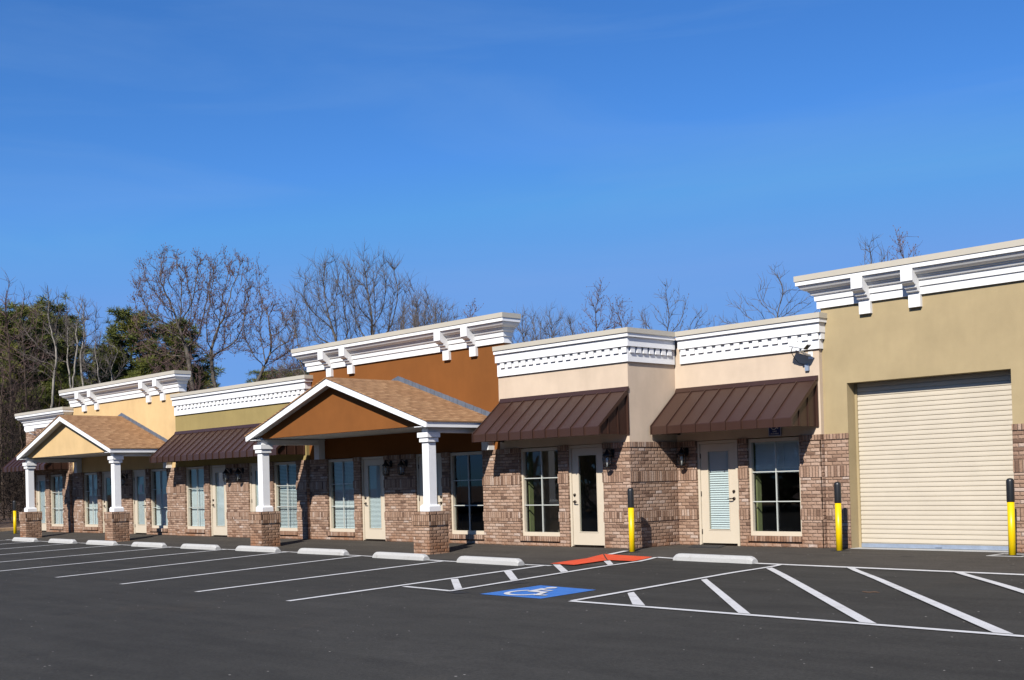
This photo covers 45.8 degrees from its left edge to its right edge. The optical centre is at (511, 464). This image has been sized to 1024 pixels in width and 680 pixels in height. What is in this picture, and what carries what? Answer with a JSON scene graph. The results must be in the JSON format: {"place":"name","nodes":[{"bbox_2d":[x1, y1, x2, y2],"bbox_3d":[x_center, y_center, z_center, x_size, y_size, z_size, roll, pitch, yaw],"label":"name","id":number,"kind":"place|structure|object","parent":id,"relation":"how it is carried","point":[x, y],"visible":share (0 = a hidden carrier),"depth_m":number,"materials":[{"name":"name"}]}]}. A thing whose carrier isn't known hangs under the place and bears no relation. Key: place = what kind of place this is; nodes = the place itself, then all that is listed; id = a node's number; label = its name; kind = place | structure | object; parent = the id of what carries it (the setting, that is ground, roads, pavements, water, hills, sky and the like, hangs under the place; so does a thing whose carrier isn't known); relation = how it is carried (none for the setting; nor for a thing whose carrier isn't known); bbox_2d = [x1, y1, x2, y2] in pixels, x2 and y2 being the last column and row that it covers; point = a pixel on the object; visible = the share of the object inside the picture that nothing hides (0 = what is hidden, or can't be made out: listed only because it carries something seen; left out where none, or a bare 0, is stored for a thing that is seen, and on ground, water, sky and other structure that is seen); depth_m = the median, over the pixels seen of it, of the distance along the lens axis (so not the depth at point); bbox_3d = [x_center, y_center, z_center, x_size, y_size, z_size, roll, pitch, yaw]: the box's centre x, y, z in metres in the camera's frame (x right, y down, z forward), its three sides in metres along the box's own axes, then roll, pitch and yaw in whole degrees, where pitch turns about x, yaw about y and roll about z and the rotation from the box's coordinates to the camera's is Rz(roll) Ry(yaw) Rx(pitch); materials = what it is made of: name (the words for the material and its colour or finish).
{"place":"outdoors","nodes":[
{"label":"outdoors","id":0,"kind":"place"},
{"bbox_2d":[0,502,24,527],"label":"woodland ground","id":1,"kind":"structure","parent":0,"point":[7,523],"depth_m":54.33,"materials":[{"name":"brown soil"}]},
{"bbox_2d":[0,399,8,453],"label":"bare tree","id":2,"kind":"object","parent":1,"relation":"on","point":[3,422],"visible":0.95,"depth_m":52.27,"materials":[{"name":"brown plant"}]},
{"bbox_2d":[0,402,22,520],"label":"bare tree","id":3,"kind":"object","parent":1,"relation":"on","point":[7,453],"visible":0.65,"depth_m":54.24,"materials":[{"name":"brown plant"}]},
{"bbox_2d":[2,398,23,460],"bbox_3d":[-25.780,-0.783,60.571,3.316,7.027,1.816,-2,-1,4],"label":"bare tree","id":4,"kind":"object","parent":1,"relation":"on","point":[13,432],"visible":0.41,"depth_m":60.41,"materials":[{"name":"brown plant"}]},
{"bbox_2d":[0,395,25,504],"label":"bare tree","id":5,"kind":"object","parent":1,"relation":"on","point":[7,452],"visible":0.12,"depth_m":62.70,"materials":[{"name":"brown plant"}]},
{"bbox_2d":[0,385,25,490],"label":"bare tree","id":6,"kind":"object","parent":1,"relation":"on","point":[10,436],"visible":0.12,"depth_m":69.48,"materials":[{"name":"brown plant"}]},
{"bbox_2d":[0,356,29,434],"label":"bare tree","id":7,"kind":"object","parent":1,"relation":"on","point":[12,399],"visible":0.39,"depth_m":63.89,"materials":[{"name":"brown plant"}]},
{"bbox_2d":[0,348,30,516],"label":"bare tree","id":8,"kind":"object","parent":1,"relation":"on","point":[1,396],"visible":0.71,"depth_m":55.85,"materials":[{"name":"brown plant"}]},
{"bbox_2d":[0,374,37,505],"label":"bare tree","id":9,"kind":"object","parent":1,"relation":"on","point":[22,396],"visible":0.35,"depth_m":60.15,"materials":[{"name":"brown plant"}]},
{"bbox_2d":[0,270,47,503],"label":"bare tree","id":10,"kind":"object","parent":1,"relation":"on","point":[7,335],"visible":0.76,"depth_m":64.74,"materials":[{"name":"brown plant"}]},
{"bbox_2d":[0,339,49,487],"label":"bare tree","id":11,"kind":"object","parent":1,"relation":"on","point":[18,391],"visible":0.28,"depth_m":67.56,"materials":[{"name":"brown plant"}]},
{"bbox_2d":[0,366,57,502],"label":"bare tree","id":12,"kind":"object","parent":1,"relation":"on","point":[38,408],"visible":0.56,"depth_m":52.56,"materials":[{"name":"brown plant"}]},
{"bbox_2d":[0,286,58,411],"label":"bare tree","id":13,"kind":"object","parent":1,"relation":"on","point":[24,375],"visible":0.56,"depth_m":70.62,"materials":[{"name":"brown plant"}]},
{"bbox_2d":[0,300,64,496],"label":"pine tree","id":14,"kind":"object","parent":1,"relation":"on","point":[26,312],"visible":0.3,"depth_m":73.67,"materials":[{"name":"green plant"}]},
{"bbox_2d":[0,336,83,435],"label":"bare tree","id":15,"kind":"object","parent":1,"relation":"on","point":[61,380],"visible":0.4,"depth_m":55.38,"materials":[{"name":"brown plant"}]},
{"bbox_2d":[0,291,96,407],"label":"pine tree","id":16,"kind":"object","parent":1,"relation":"on","point":[64,370],"visible":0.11,"depth_m":78.23,"materials":[{"name":"green plant"}]},
{"bbox_2d":[10,286,102,407],"bbox_3d":[-23.217,-3.352,62.082,4.825,11.957,2.408,-2,-1,1],"label":"bare tree","id":17,"kind":"object","parent":1,"relation":"on","point":[55,355],"visible":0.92,"depth_m":62.00,"materials":[{"name":"brown plant"}]},
{"bbox_2d":[39,368,94,408],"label":"pine tree","id":18,"kind":"object","parent":1,"relation":"on","point":[65,385],"visible":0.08,"depth_m":73.80,"materials":[{"name":"green plant"}]},
{"bbox_2d":[38,324,101,389],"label":"pine tree","id":19,"kind":"object","parent":1,"relation":"on","point":[90,351],"depth_m":84.60,"materials":[{"name":"green plant"}]},
{"bbox_2d":[46,299,110,387],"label":"bare tree","id":20,"kind":"object","parent":1,"relation":"on","point":[84,337],"visible":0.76,"depth_m":66.15,"materials":[{"name":"brown plant"}]},
{"bbox_2d":[0,378,204,523],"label":"undergrowth","id":21,"kind":"object","parent":1,"relation":"on","point":[16,479],"visible":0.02,"depth_m":53.45,"materials":[{"name":"plant"}]},
{"bbox_2d":[73,331,134,385],"bbox_3d":[-20.488,-2.080,60.407,1.878,9.326,3.763,-2,-1,22],"label":"bare tree","id":22,"kind":"object","parent":1,"relation":"on","point":[95,372],"visible":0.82,"depth_m":60.34,"materials":[{"name":"brown plant"}]},
{"bbox_2d":[85,346,134,376],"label":"pine tree","id":23,"kind":"object","parent":1,"relation":"on","point":[96,358],"depth_m":88.80,"materials":[{"name":"green plant"}]},
{"bbox_2d":[85,305,176,382],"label":"pine tree","id":24,"kind":"object","parent":1,"relation":"on","point":[116,337],"visible":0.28,"depth_m":83.22,"materials":[{"name":"green plant"}]},
{"bbox_2d":[117,372,148,379],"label":"pine tree","id":25,"kind":"object","parent":1,"relation":"on","point":[131,377],"visible":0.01,"depth_m":77.39,"materials":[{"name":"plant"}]},
{"bbox_2d":[148,355,197,390],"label":"bare tree","id":26,"kind":"object","parent":1,"relation":"on","point":[169,369],"visible":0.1,"depth_m":67.65,"materials":[{"name":"brown plant"}]},
{"bbox_2d":[159,360,195,391],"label":"pine tree","id":27,"kind":"object","parent":1,"relation":"on","point":[171,368],"depth_m":84.72,"materials":[{"name":"green plant"}]},
{"bbox_2d":[151,314,225,390],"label":"pine tree","id":28,"kind":"object","parent":1,"relation":"on","point":[170,342],"visible":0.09,"depth_m":88.67,"materials":[{"name":"green plant"}]},
{"bbox_2d":[163,345,216,390],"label":"bare tree","id":29,"kind":"object","parent":1,"relation":"on","point":[193,368],"visible":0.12,"depth_m":71.06,"materials":[{"name":"brown plant"}]},
{"bbox_2d":[191,361,220,388],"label":"pine tree","id":30,"kind":"object","parent":1,"relation":"on","point":[204,377],"depth_m":93.11,"materials":[{"name":"green plant"}]},
{"bbox_2d":[126,242,311,390],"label":"bare tree","id":31,"kind":"object","parent":1,"relation":"on","point":[209,284],"visible":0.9,"depth_m":71.84,"materials":[{"name":"brown plant"}]},
{"bbox_2d":[244,365,287,382],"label":"pine tree","id":32,"kind":"object","parent":1,"relation":"on","point":[257,374],"visible":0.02,"depth_m":92.89,"materials":[{"name":"green plant"}]},
{"bbox_2d":[266,355,308,379],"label":"bare tree","id":33,"kind":"object","parent":1,"relation":"on","point":[292,365],"visible":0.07,"depth_m":66.34,"materials":[{"name":"brown plant"}]},
{"bbox_2d":[266,239,439,377],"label":"bare tree","id":34,"kind":"object","parent":1,"relation":"on","point":[373,327],"visible":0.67,"depth_m":65.49,"materials":[{"name":"brown plant"}]},
{"bbox_2d":[390,289,464,331],"bbox_3d":[-4.458,-3.404,63.389,3.787,11.996,8.818,-2,-1,21],"label":"bare tree","id":35,"kind":"object","parent":1,"relation":"on","point":[424,315],"visible":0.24,"depth_m":63.05,"materials":[{"name":"brown plant"}]},
{"bbox_2d":[461,298,483,317],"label":"bare tree","id":36,"kind":"object","parent":1,"relation":"on","point":[470,309],"visible":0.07,"depth_m":85.43,"materials":[{"name":"brown plant"}]},
{"bbox_2d":[511,302,588,343],"bbox_3d":[2.055,-3.026,61.759,7.936,10.796,3.408,-1,-1,-20],"label":"bare tree","id":37,"kind":"object","parent":1,"relation":"on","point":[542,329],"visible":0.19,"depth_m":61.51,"materials":[{"name":"brown plant"}]},
{"bbox_2d":[578,279,617,331],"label":"bare tree","id":38,"kind":"object","parent":1,"relation":"on","point":[599,309],"visible":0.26,"depth_m":74.90,"materials":[{"name":"brown plant"}]},
{"bbox_2d":[611,294,635,328],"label":"bare tree","id":39,"kind":"object","parent":1,"relation":"on","point":[621,325],"visible":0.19,"depth_m":77.90,"materials":[{"name":"brown plant"}]},
{"bbox_2d":[641,307,649,328],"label":"bare tree","id":40,"kind":"object","parent":1,"relation":"on","point":[645,318],"visible":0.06,"depth_m":80.11,"materials":[{"name":"brown plant"}]},
{"bbox_2d":[628,279,715,337],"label":"bare tree","id":41,"kind":"object","parent":1,"relation":"on","point":[667,328],"visible":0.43,"depth_m":71.54,"materials":[{"name":"brown plant"}]},
{"bbox_2d":[719,264,818,323],"bbox_3d":[13.880,-4.325,64.425,5.818,12.981,3.501,-1,-1,-11],"label":"bare tree","id":42,"kind":"object","parent":1,"relation":"on","point":[778,277],"visible":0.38,"depth_m":64.56,"materials":[{"name":"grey plant"}]},
{"bbox_2d":[858,235,894,264],"bbox_3d":[17.956,-4.754,59.346,3.641,13.500,6.051,-2,-1,5],"label":"bare tree","id":43,"kind":"object","parent":1,"relation":"on","point":[884,255],"visible":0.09,"depth_m":59.71,"materials":[{"name":"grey plant"}]},
{"bbox_2d":[882,225,921,259],"bbox_3d":[19.990,-5.129,61.186,3.296,14.173,3.202,-1,-1,-12],"label":"bare tree","id":44,"kind":"object","parent":1,"relation":"on","point":[900,244],"visible":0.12,"depth_m":61.37,"materials":[{"name":"brown plant"}]},
{"bbox_2d":[0,530,1023,679],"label":"parking lot","id":45,"kind":"structure","parent":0,"point":[80,609],"depth_m":14.42,"materials":[{"name":"grey asphalt"}]},
{"bbox_2d":[0,527,19,531],"bbox_3d":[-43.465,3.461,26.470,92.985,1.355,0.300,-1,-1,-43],"label":"kerb","id":46,"kind":"structure","parent":45,"relation":"on","point":[7,529],"depth_m":48.34,"materials":[{"name":"beige concrete"}]},
{"bbox_2d":[13,500,17,533],"bbox_3d":[-18.826,2.029,45.881,0.343,1.356,0.322,-1,-1,-5],"label":"bollard","id":47,"kind":"object","parent":45,"relation":"on","point":[14,519],"visible":0.88,"depth_m":45.84,"materials":[{"name":"yellow plastic"}]},
{"bbox_2d":[12,537,38,541],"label":"wheel stop","id":48,"kind":"object","parent":45,"relation":"on","point":[23,539],"visible":0.99,"depth_m":39.23,"materials":[{"name":"concrete"}]},
{"bbox_2d":[14,407,73,532],"bbox_3d":[-12.288,0.301,50.356,14.816,4.806,4.472,-1,-1,-43],"label":"retail unit","id":49,"kind":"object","parent":45,"relation":"on","point":[53,489],"visible":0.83,"depth_m":45.33,"materials":[{"name":"brick"}]},
{"bbox_2d":[24,428,38,434],"bbox_3d":[-18.135,-1.125,45.877,0.503,0.501,0.367,-2,-1,16],"label":"security camera","id":50,"kind":"object","parent":49,"relation":"attached to","point":[30,430],"visible":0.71,"depth_m":45.73,"materials":[{"name":"white plastic"}]},
{"bbox_2d":[2,456,68,471],"bbox_3d":[-17.810,-0.263,45.183,0.917,0.975,3.974,-1,-1,-43],"label":"metal awning","id":51,"kind":"object","parent":49,"relation":"attached to","point":[14,464],"visible":0.46,"depth_m":45.08,"materials":[{"name":"brown metal"}]},
{"bbox_2d":[49,474,63,528],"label":"window","id":52,"kind":"structure","parent":49,"relation":"in","point":[59,498],"depth_m":45.16,"materials":[{"name":"beige glass"}]},
{"bbox_2d":[48,539,76,543],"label":"wheel stop","id":53,"kind":"object","parent":45,"relation":"on","point":[71,541],"visible":0.99,"depth_m":37.05,"materials":[{"name":"concrete"}]},
{"bbox_2d":[16,413,171,541],"bbox_3d":[-14.001,0.448,40.395,2.174,4.414,7.420,-1,-1,-43],"label":"entrance porch","id":54,"kind":"object","parent":45,"relation":"on","point":[76,439],"visible":0.94,"depth_m":39.47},
{"bbox_2d":[86,540,117,544],"bbox_3d":[-11.945,2.267,35.277,0.173,0.127,1.830,-1,-1,-43],"label":"wheel stop","id":55,"kind":"object","parent":45,"relation":"on","point":[97,542],"visible":0.99,"depth_m":35.19,"materials":[{"name":"concrete"}]},
{"bbox_2d":[59,370,190,534],"bbox_3d":[-8.000,-0.184,45.996,14.948,5.422,8.726,-1,-1,-43],"label":"retail unit","id":56,"kind":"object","parent":45,"relation":"on","point":[148,497],"visible":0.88,"depth_m":40.52,"materials":[{"name":"brick"}]},
{"bbox_2d":[82,472,97,529],"bbox_3d":[-14.900,1.294,43.046,0.265,2.023,1.220,-1,-1,-43],"label":"window","id":57,"kind":"structure","parent":56,"relation":"in","point":[93,498],"depth_m":43.25,"materials":[{"name":"clear glass"}]},
{"bbox_2d":[121,474,127,485],"bbox_3d":[-13.087,0.494,40.785,0.269,0.405,0.200,-1,-1,-43],"label":"wall lantern","id":58,"kind":"object","parent":56,"relation":"attached to","point":[122,477],"depth_m":40.76,"materials":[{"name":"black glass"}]},
{"bbox_2d":[149,469,167,531],"bbox_3d":[-11.398,1.148,39.327,0.265,2.023,1.220,-1,-1,-43],"label":"window","id":59,"kind":"structure","parent":56,"relation":"in","point":[161,474],"depth_m":39.51,"materials":[{"name":"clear glass"}]},
{"bbox_2d":[131,542,166,547],"bbox_3d":[-9.924,2.182,33.116,0.173,0.127,1.830,-1,-1,-43],"label":"wheel stop","id":60,"kind":"object","parent":45,"relation":"on","point":[149,544],"visible":1,"depth_m":32.97,"materials":[{"name":"concrete"}]},
{"bbox_2d":[181,544,220,549],"bbox_3d":[-8.004,2.102,31.107,0.173,0.127,1.830,-1,-1,-43],"label":"wheel stop","id":61,"kind":"object","parent":45,"relation":"on","point":[201,546],"visible":0.98,"depth_m":30.93,"materials":[{"name":"concrete"}]},
{"bbox_2d":[170,375,312,538],"bbox_3d":[-2.705,-0.041,40.429,14.880,4.695,7.562,-1,-1,-43],"label":"retail unit","id":62,"kind":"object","parent":45,"relation":"on","point":[211,502],"visible":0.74,"depth_m":35.60,"materials":[{"name":"brick"}]},
{"bbox_2d":[184,467,204,532],"bbox_3d":[-9.716,1.075,37.396,0.265,2.023,1.220,-1,-1,-43],"label":"window","id":63,"kind":"structure","parent":62,"relation":"in","point":[198,507],"depth_m":37.56,"materials":[{"name":"clear glass"}]},
{"bbox_2d":[222,468,231,481],"bbox_3d":[-8.390,0.296,35.653,0.269,0.405,0.200,-1,-1,-43],"label":"wall lantern","id":64,"kind":"object","parent":62,"relation":"attached to","point":[226,471],"depth_m":35.61,"materials":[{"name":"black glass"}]},
{"bbox_2d":[150,423,304,462],"bbox_3d":[-8.437,-0.654,35.247,0.917,0.975,7.244,-1,-1,-43],"label":"metal awning","id":65,"kind":"object","parent":62,"relation":"attached to","point":[214,443],"visible":0.81,"depth_m":35.52,"materials":[{"name":"brown metal"}]},
{"bbox_2d":[234,467,243,480],"bbox_3d":[-7.924,0.276,35.158,0.269,0.405,0.200,-1,-1,-43],"label":"wall lantern","id":66,"kind":"object","parent":62,"relation":"attached to","point":[238,471],"depth_m":35.12,"materials":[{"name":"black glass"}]},
{"bbox_2d":[274,461,297,534],"bbox_3d":[-6.248,0.930,33.715,0.265,2.023,1.220,-1,-1,-43],"label":"window","id":67,"kind":"structure","parent":62,"relation":"in","point":[291,529],"depth_m":33.83,"materials":[{"name":"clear glass"}]},
{"bbox_2d":[235,546,280,551],"bbox_3d":[-6.131,2.025,29.192,0.173,0.127,1.830,-1,-1,-43],"label":"wheel stop","id":68,"kind":"object","parent":45,"relation":"on","point":[258,548],"visible":0.98,"depth_m":29.04,"materials":[{"name":"concrete"}]},
{"bbox_2d":[298,548,348,555],"bbox_3d":[-4.246,1.946,27.191,0.173,0.127,1.830,-1,-1,-43],"label":"wheel stop","id":69,"kind":"object","parent":45,"relation":"on","point":[343,552],"visible":1,"depth_m":27.04,"materials":[{"name":"concrete"}]},
{"bbox_2d":[244,376,493,554],"bbox_3d":[-3.562,0.012,29.313,2.174,4.414,7.420,-1,-1,-43],"label":"entrance porch","id":70,"kind":"object","parent":45,"relation":"on","point":[316,415],"visible":0.94,"depth_m":28.40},
{"bbox_2d":[372,552,429,560],"bbox_3d":[-2.283,1.860,24.742,0.173,0.127,1.830,-1,-1,-40],"label":"wheel stop","id":71,"kind":"object","parent":45,"relation":"on","point":[404,556],"visible":1,"depth_m":24.59,"materials":[{"name":"concrete"}]},
{"bbox_2d":[291,312,520,544],"bbox_3d":[2.394,-0.619,34.962,14.948,5.422,8.456,-1,-1,-43],"label":"retail unit","id":72,"kind":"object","parent":45,"relation":"on","point":[356,494],"visible":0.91,"depth_m":30.04,"materials":[{"name":"paint"}]},
{"bbox_2d":[327,458,354,535],"bbox_3d":[-4.448,0.857,31.950,0.265,2.023,1.220,-1,-1,-43],"label":"window","id":73,"kind":"structure","parent":72,"relation":"in","point":[343,515],"depth_m":32.10,"materials":[{"name":"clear glass"}]},
{"bbox_2d":[382,460,391,475],"bbox_3d":[-3.122,0.077,30.206,0.269,0.405,0.200,-1,-1,-43],"label":"wall lantern","id":74,"kind":"object","parent":72,"relation":"attached to","point":[385,464],"depth_m":30.16,"materials":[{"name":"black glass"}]},
{"bbox_2d":[397,459,407,474],"bbox_3d":[-2.697,0.060,29.755,0.269,0.405,0.200,-1,-1,-43],"label":"wall lantern","id":75,"kind":"object","parent":72,"relation":"attached to","point":[401,463],"depth_m":29.71,"materials":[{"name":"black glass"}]},
{"bbox_2d":[449,451,484,538],"bbox_3d":[-1.033,0.713,28.273,0.195,2.023,1.220,-1,-1,-43],"label":"window","id":76,"kind":"structure","parent":72,"relation":"in","point":[456,534],"depth_m":28.47,"materials":[{"name":"beige glass"}]},
{"bbox_2d":[457,556,524,565],"bbox_3d":[-0.418,1.781,22.543,0.173,0.127,1.830,-1,-1,-40],"label":"wheel stop","id":77,"kind":"object","parent":45,"relation":"on","point":[492,560],"visible":1,"depth_m":22.40,"materials":[{"name":"concrete"}]},
{"bbox_2d":[483,585,591,598],"bbox_3d":[0.400,1.770,16.944,1.310,0.020,1.330,-1,-1,-43],"label":"parking symbol","id":78,"kind":"object","parent":45,"relation":"on","point":[540,591],"visible":1,"depth_m":16.89,"materials":[{"name":"blue paint"}]},
{"bbox_2d":[492,327,679,548],"bbox_3d":[6.400,-0.422,30.763,14.880,4.695,4.030,-1,-1,-43],"label":"retail unit","id":79,"kind":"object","parent":45,"relation":"on","point":[569,491],"visible":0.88,"depth_m":25.35,"materials":[{"name":"brick"}]},
{"bbox_2d":[519,447,559,541],"bbox_3d":[0.628,0.642,26.364,0.195,2.023,1.220,-1,-1,-43],"label":"window","id":80,"kind":"structure","parent":79,"relation":"in","point":[527,536],"depth_m":26.55,"materials":[{"name":"beige glass"}]},
{"bbox_2d":[472,386,629,441],"bbox_3d":[0.734,-1.038,25.512,0.917,0.975,3.804,-1,-1,-43],"label":"metal awning","id":81,"kind":"object","parent":79,"relation":"attached to","point":[592,412],"visible":1,"depth_m":25.18,"materials":[{"name":"brown metal"}]},
{"bbox_2d":[602,448,614,467],"bbox_3d":[1.960,-0.137,24.666,0.269,0.405,0.200,-1,-1,-43],"label":"wall lantern","id":82,"kind":"object","parent":79,"relation":"attached to","point":[611,454],"depth_m":24.62,"materials":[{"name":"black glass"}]},
{"bbox_2d":[552,554,649,564],"bbox_3d":[1.558,1.743,22.331,2.045,0.040,1.521,-1,-1,-43],"label":"curb ramp","id":83,"kind":"object","parent":45,"relation":"on","point":[601,557],"visible":1,"depth_m":22.47,"materials":[{"name":"red concrete"}]},
{"bbox_2d":[625,488,638,552],"bbox_3d":[2.343,1.132,23.816,0.321,1.356,0.325,-1,-1,-7],"label":"bollard","id":84,"kind":"object","parent":45,"relation":"on","point":[630,494],"visible":0.91,"depth_m":23.78,"materials":[{"name":"yellow plastic"}]},
{"bbox_2d":[689,544,725,547],"bbox_3d":[3.908,1.642,24.418,0.710,0.014,1.170,-1,-1,-43],"label":"door mat","id":85,"kind":"object","parent":45,"relation":"on","point":[705,546],"depth_m":24.24,"materials":[{"name":"rubber"}]},
{"bbox_2d":[673,553,757,563],"bbox_3d":[3.537,1.636,21.203,0.173,0.127,1.830,-1,-1,-39],"label":"wheel stop","id":86,"kind":"object","parent":45,"relation":"on","point":[716,558],"visible":1,"depth_m":21.07,"materials":[{"name":"concrete"}]},
{"bbox_2d":[674,312,827,547],"bbox_3d":[9.449,-0.533,28.620,13.380,4.695,3.634,-1,-1,-43],"label":"retail unit","id":87,"kind":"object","parent":45,"relation":"on","point":[757,487],"visible":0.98,"depth_m":24.29,"materials":[{"name":"paint"}]},
{"bbox_2d":[677,447,688,465],"bbox_3d":[3.545,-0.172,25.171,0.269,0.405,0.200,-1,-1,-43],"label":"wall lantern","id":88,"kind":"object","parent":87,"relation":"attached to","point":[685,452],"depth_m":25.13,"materials":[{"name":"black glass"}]},
{"bbox_2d":[650,375,818,434],"bbox_3d":[4.313,-1.156,23.899,0.917,0.975,3.424,-1,-1,-43],"label":"metal awning","id":89,"kind":"object","parent":87,"relation":"attached to","point":[785,402],"visible":1,"depth_m":23.64,"materials":[{"name":"brown metal"}]},
{"bbox_2d":[768,427,781,436],"bbox_3d":[5.127,-0.786,23.662,0.010,0.455,0.300,-1,-1,-43],"label":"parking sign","id":90,"kind":"object","parent":87,"relation":"attached to","point":[774,431],"visible":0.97,"depth_m":23.66,"materials":[{"name":"blue metal"}]},
{"bbox_2d":[748,437,802,541],"bbox_3d":[5.186,0.484,23.764,0.265,2.023,1.240,-1,-1,-43],"label":"window","id":91,"kind":"structure","parent":87,"relation":"in","point":[772,456],"depth_m":23.85,"materials":[{"name":"clear glass"}]},
{"bbox_2d":[788,341,812,370],"bbox_3d":[5.515,-2.079,22.974,0.419,0.574,0.484,-1,-1,-43],"label":"floodlight","id":92,"kind":"object","parent":87,"relation":"attached to","point":[799,345],"visible":1,"depth_m":22.93,"materials":[{"name":"white plastic"}]},
{"bbox_2d":[831,482,849,550],"bbox_3d":[5.948,0.984,22.051,0.333,1.356,0.308,-2,-1,-1],"label":"bollard","id":93,"kind":"object","parent":45,"relation":"on","point":[838,510],"visible":0.86,"depth_m":21.99,"materials":[{"name":"yellow plastic"}]},
{"bbox_2d":[793,239,1023,552],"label":"retail unit","id":94,"kind":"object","parent":45,"relation":"on","point":[923,381],"visible":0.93,"depth_m":21.64,"materials":[{"name":"paint"}]},
{"bbox_2d":[986,478,1023,556],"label":"bollard","id":95,"kind":"object","parent":45,"relation":"on","point":[1010,495],"visible":0.88,"depth_m":19.66,"materials":[{"name":"yellow plastic"}]},
{"bbox_2d":[0,0,1023,387],"label":"sky","id":96,"kind":"structure","parent":0,"point":[514,154],"materials":[{"name":"blue"}]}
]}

